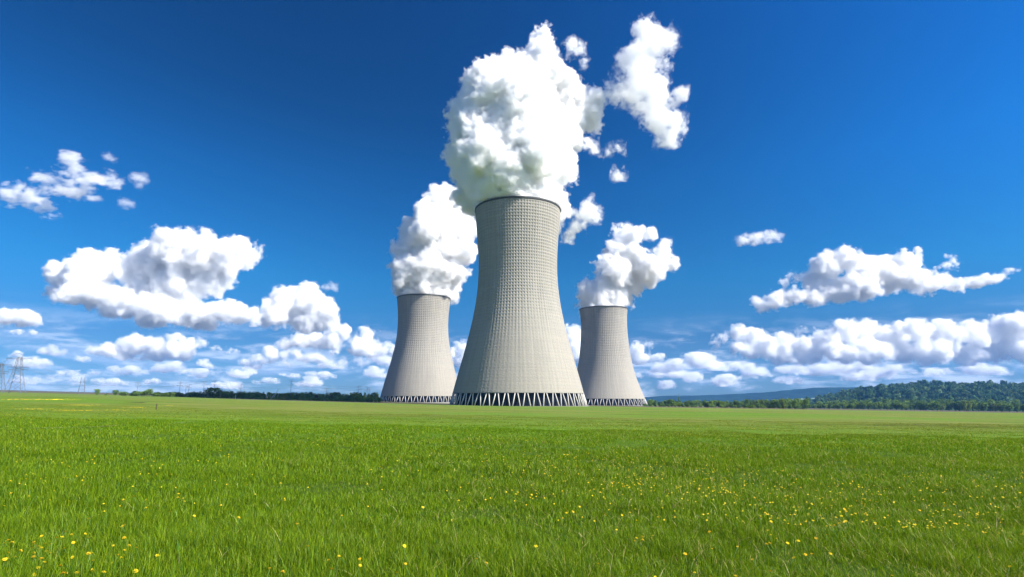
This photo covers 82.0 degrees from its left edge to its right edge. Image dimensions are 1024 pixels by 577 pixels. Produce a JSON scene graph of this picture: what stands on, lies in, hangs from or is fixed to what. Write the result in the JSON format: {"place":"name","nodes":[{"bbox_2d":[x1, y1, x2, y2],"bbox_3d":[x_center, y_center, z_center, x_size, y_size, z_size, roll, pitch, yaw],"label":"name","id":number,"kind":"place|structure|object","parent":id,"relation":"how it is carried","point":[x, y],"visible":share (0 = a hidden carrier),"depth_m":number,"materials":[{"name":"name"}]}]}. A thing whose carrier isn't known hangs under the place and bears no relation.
{"place":"outdoors","nodes":[
{"label":"outdoors","id":0,"kind":"place"},
{"bbox_2d":[0,390,1023,576],"bbox_3d":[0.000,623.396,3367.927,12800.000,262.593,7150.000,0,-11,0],"label":"ground","id":1,"kind":"structure","parent":0,"point":[755,414],"depth_m":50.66,"materials":[{"name":"green plant"}]},
{"bbox_2d":[0,363,8,391],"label":"power pylon","id":2,"kind":"object","parent":1,"relation":"on","point":[2,365],"visible":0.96,"depth_m":555.76,"materials":[{"name":"metal"}]},
{"bbox_2d":[3,353,30,393],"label":"power pylon","id":3,"kind":"object","parent":1,"relation":"on","point":[20,359],"visible":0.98,"depth_m":466.12,"materials":[{"name":"metal"}]},
{"bbox_2d":[23,358,366,386],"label":"power line","id":4,"kind":"object","parent":3,"relation":"attached to","point":[177,383],"visible":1,"depth_m":592.40,"materials":[{"name":"metal"}]},
{"bbox_2d":[144,389,152,395],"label":"broadleaf tree","id":5,"kind":"object","parent":1,"relation":"on","point":[149,392],"visible":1,"depth_m":530.44,"materials":[{"name":"green plant"}]},
{"bbox_2d":[203,387,221,396],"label":"broadleaf tree","id":6,"kind":"object","parent":1,"relation":"on","point":[216,392],"visible":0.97,"depth_m":548.37,"materials":[{"name":"green plant"}]},
{"bbox_2d":[220,390,231,396],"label":"broadleaf tree","id":7,"kind":"object","parent":1,"relation":"on","point":[225,393],"visible":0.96,"depth_m":556.50,"materials":[{"name":"green plant"}]},
{"bbox_2d":[380,294,456,402],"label":"cooling tower","id":8,"kind":"structure","parent":1,"relation":"on","point":[421,369],"depth_m":832.88,"materials":[{"name":"concrete"}]},
{"bbox_2d":[8,399,1022,534],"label":"flower drift","id":9,"kind":"object","parent":1,"relation":"on","point":[915,524],"visible":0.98,"depth_m":10.42,"materials":[{"name":"yellow plant"}]},
{"bbox_2d":[449,196,586,405],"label":"cooling tower","id":10,"kind":"structure","parent":1,"relation":"on","point":[518,351],"depth_m":444.48,"materials":[{"name":"concrete"}]},
{"bbox_2d":[577,305,647,405],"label":"cooling tower","id":11,"kind":"structure","parent":1,"relation":"on","point":[606,372],"depth_m":863.02,"materials":[{"name":"concrete"}]},
{"bbox_2d":[667,399,674,406],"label":"broadleaf tree","id":12,"kind":"object","parent":1,"relation":"on","point":[670,401],"visible":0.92,"depth_m":667.74,"materials":[{"name":"green plant"}]},
{"bbox_2d":[733,400,742,404],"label":"broadleaf tree","id":13,"kind":"object","parent":1,"relation":"on","point":[739,402],"visible":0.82,"depth_m":672.71,"materials":[{"name":"green plant"}]},
{"bbox_2d":[743,399,749,404],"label":"broadleaf tree","id":14,"kind":"object","parent":1,"relation":"on","point":[746,402],"visible":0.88,"depth_m":684.66,"materials":[{"name":"green plant"}]},
{"bbox_2d":[803,398,809,407],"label":"broadleaf tree","id":15,"kind":"object","parent":1,"relation":"on","point":[805,401],"visible":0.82,"depth_m":678.30,"materials":[{"name":"green plant"}]},
{"bbox_2d":[833,403,840,408],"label":"broadleaf tree","id":16,"kind":"object","parent":1,"relation":"on","point":[837,405],"visible":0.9,"depth_m":981.31,"materials":[{"name":"green plant"}]},
{"bbox_2d":[853,402,861,408],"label":"broadleaf tree","id":17,"kind":"object","parent":1,"relation":"on","point":[858,406],"visible":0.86,"depth_m":983.62,"materials":[{"name":"green plant"}]},
{"bbox_2d":[857,401,866,408],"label":"broadleaf tree","id":18,"kind":"object","parent":1,"relation":"on","point":[863,404],"visible":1,"depth_m":980.06,"materials":[{"name":"green plant"}]},
{"bbox_2d":[870,402,878,408],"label":"broadleaf tree","id":19,"kind":"object","parent":1,"relation":"on","point":[873,404],"visible":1,"depth_m":969.27,"materials":[{"name":"green plant"}]},
{"bbox_2d":[877,402,883,409],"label":"broadleaf tree","id":20,"kind":"object","parent":1,"relation":"on","point":[880,405],"visible":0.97,"depth_m":969.87,"materials":[{"name":"green plant"}]},
{"bbox_2d":[882,403,890,409],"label":"broadleaf tree","id":21,"kind":"object","parent":1,"relation":"on","point":[886,406],"visible":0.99,"depth_m":970.30,"materials":[{"name":"green plant"}]},
{"bbox_2d":[891,402,898,409],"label":"broadleaf tree","id":22,"kind":"object","parent":1,"relation":"on","point":[895,405],"visible":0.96,"depth_m":974.79,"materials":[{"name":"green plant"}]},
{"bbox_2d":[896,403,905,408],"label":"broadleaf tree","id":23,"kind":"object","parent":1,"relation":"on","point":[901,405],"visible":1,"depth_m":964.79,"materials":[{"name":"green plant"}]},
{"bbox_2d":[909,399,918,409],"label":"broadleaf tree","id":24,"kind":"object","parent":1,"relation":"on","point":[913,401],"visible":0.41,"depth_m":1096.08,"materials":[{"name":"green plant"}]},
{"bbox_2d":[915,401,922,409],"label":"broadleaf tree","id":25,"kind":"object","parent":1,"relation":"on","point":[918,404],"visible":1,"depth_m":955.81,"materials":[{"name":"green plant"}]},
{"bbox_2d":[921,402,930,409],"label":"broadleaf tree","id":26,"kind":"object","parent":1,"relation":"on","point":[925,405],"visible":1,"depth_m":951.45,"materials":[{"name":"green plant"}]},
{"bbox_2d":[932,402,941,410],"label":"broadleaf tree","id":27,"kind":"object","parent":1,"relation":"on","point":[937,405],"visible":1,"depth_m":945.99,"materials":[{"name":"green plant"}]},
{"bbox_2d":[936,399,947,410],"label":"broadleaf tree","id":28,"kind":"object","parent":1,"relation":"on","point":[941,401],"visible":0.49,"depth_m":1086.27,"materials":[{"name":"green plant"}]},
{"bbox_2d":[946,403,951,410],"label":"broadleaf tree","id":29,"kind":"object","parent":1,"relation":"on","point":[948,407],"visible":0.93,"depth_m":971.22,"materials":[{"name":"green plant"}]},
{"bbox_2d":[950,402,957,410],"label":"broadleaf tree","id":30,"kind":"object","parent":1,"relation":"on","point":[952,405],"visible":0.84,"depth_m":962.98,"materials":[{"name":"green plant"}]},
{"bbox_2d":[952,401,962,409],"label":"broadleaf tree","id":31,"kind":"object","parent":1,"relation":"on","point":[957,404],"visible":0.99,"depth_m":952.51,"materials":[{"name":"green plant"}]},
{"bbox_2d":[960,401,967,410],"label":"broadleaf tree","id":32,"kind":"object","parent":1,"relation":"on","point":[964,403],"visible":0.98,"depth_m":947.67,"materials":[{"name":"green plant"}]},
{"bbox_2d":[966,401,971,410],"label":"broadleaf tree","id":33,"kind":"object","parent":1,"relation":"on","point":[969,404],"visible":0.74,"depth_m":953.14,"materials":[{"name":"green plant"}]},
{"bbox_2d":[970,401,977,410],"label":"broadleaf tree","id":34,"kind":"object","parent":1,"relation":"on","point":[974,404],"visible":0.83,"depth_m":957.91,"materials":[{"name":"green plant"}]},
{"bbox_2d":[977,401,988,410],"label":"broadleaf tree","id":35,"kind":"object","parent":1,"relation":"on","point":[983,405],"visible":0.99,"depth_m":947.64,"materials":[{"name":"green plant"}]},
{"bbox_2d":[989,403,999,411],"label":"broadleaf tree","id":36,"kind":"object","parent":1,"relation":"on","point":[995,405],"visible":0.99,"depth_m":959.85,"materials":[{"name":"green plant"}]},
{"bbox_2d":[998,403,1005,411],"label":"broadleaf tree","id":37,"kind":"object","parent":1,"relation":"on","point":[1001,407],"visible":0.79,"depth_m":952.69,"materials":[{"name":"green plant"}]},
{"bbox_2d":[1004,404,1014,411],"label":"broadleaf tree","id":38,"kind":"object","parent":1,"relation":"on","point":[1009,407],"visible":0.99,"depth_m":929.68,"materials":[{"name":"green plant"}]},
{"bbox_2d":[1011,403,1019,410],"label":"broadleaf tree","id":39,"kind":"object","parent":1,"relation":"on","point":[1017,407],"visible":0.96,"depth_m":931.80,"materials":[{"name":"green plant"}]},
{"bbox_2d":[1011,399,1020,408],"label":"broadleaf tree","id":40,"kind":"object","parent":1,"relation":"on","point":[1015,402],"visible":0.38,"depth_m":1102.22,"materials":[{"name":"green plant"}]},
{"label":"power mast","id":41,"kind":"object","parent":1,"relation":"on","visible":0},
{"bbox_2d":[18,364,374,389],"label":"power line","id":42,"kind":"object","parent":41,"relation":"attached to","point":[216,386],"visible":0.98,"depth_m":591.65,"materials":[{"name":"metal"}]},
{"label":"power mast","id":43,"kind":"object","parent":1,"relation":"on","visible":0},
{"bbox_2d":[23,379,364,390],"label":"power line","id":44,"kind":"object","parent":43,"relation":"attached to","point":[151,387],"visible":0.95,"depth_m":564.42,"materials":[{"name":"metal"}]},
{"bbox_2d":[0,0,1023,397],"label":"sky","id":45,"kind":"structure","parent":0,"point":[774,195],"materials":[{"name":"blue"}]},
{"bbox_2d":[644,387,859,406],"bbox_3d":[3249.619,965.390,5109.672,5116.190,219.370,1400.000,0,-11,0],"label":"hill","id":46,"kind":"structure","parent":0,"point":[799,393],"depth_m":4850.51,"materials":[{"name":"green plant"}]},
{"bbox_2d":[842,386,1021,411],"bbox_3d":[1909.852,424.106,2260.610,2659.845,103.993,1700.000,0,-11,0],"label":"hill","id":47,"kind":"structure","parent":0,"point":[926,395],"depth_m":1765.01,"materials":[{"name":"green plant"}]},
{"bbox_2d":[771,379,1023,411],"bbox_3d":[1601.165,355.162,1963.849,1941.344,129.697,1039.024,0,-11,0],"label":"wood","id":48,"kind":"object","parent":47,"relation":"on","point":[982,390],"visible":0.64,"depth_m":1809.88,"materials":[{"name":"green plant"}]}
]}

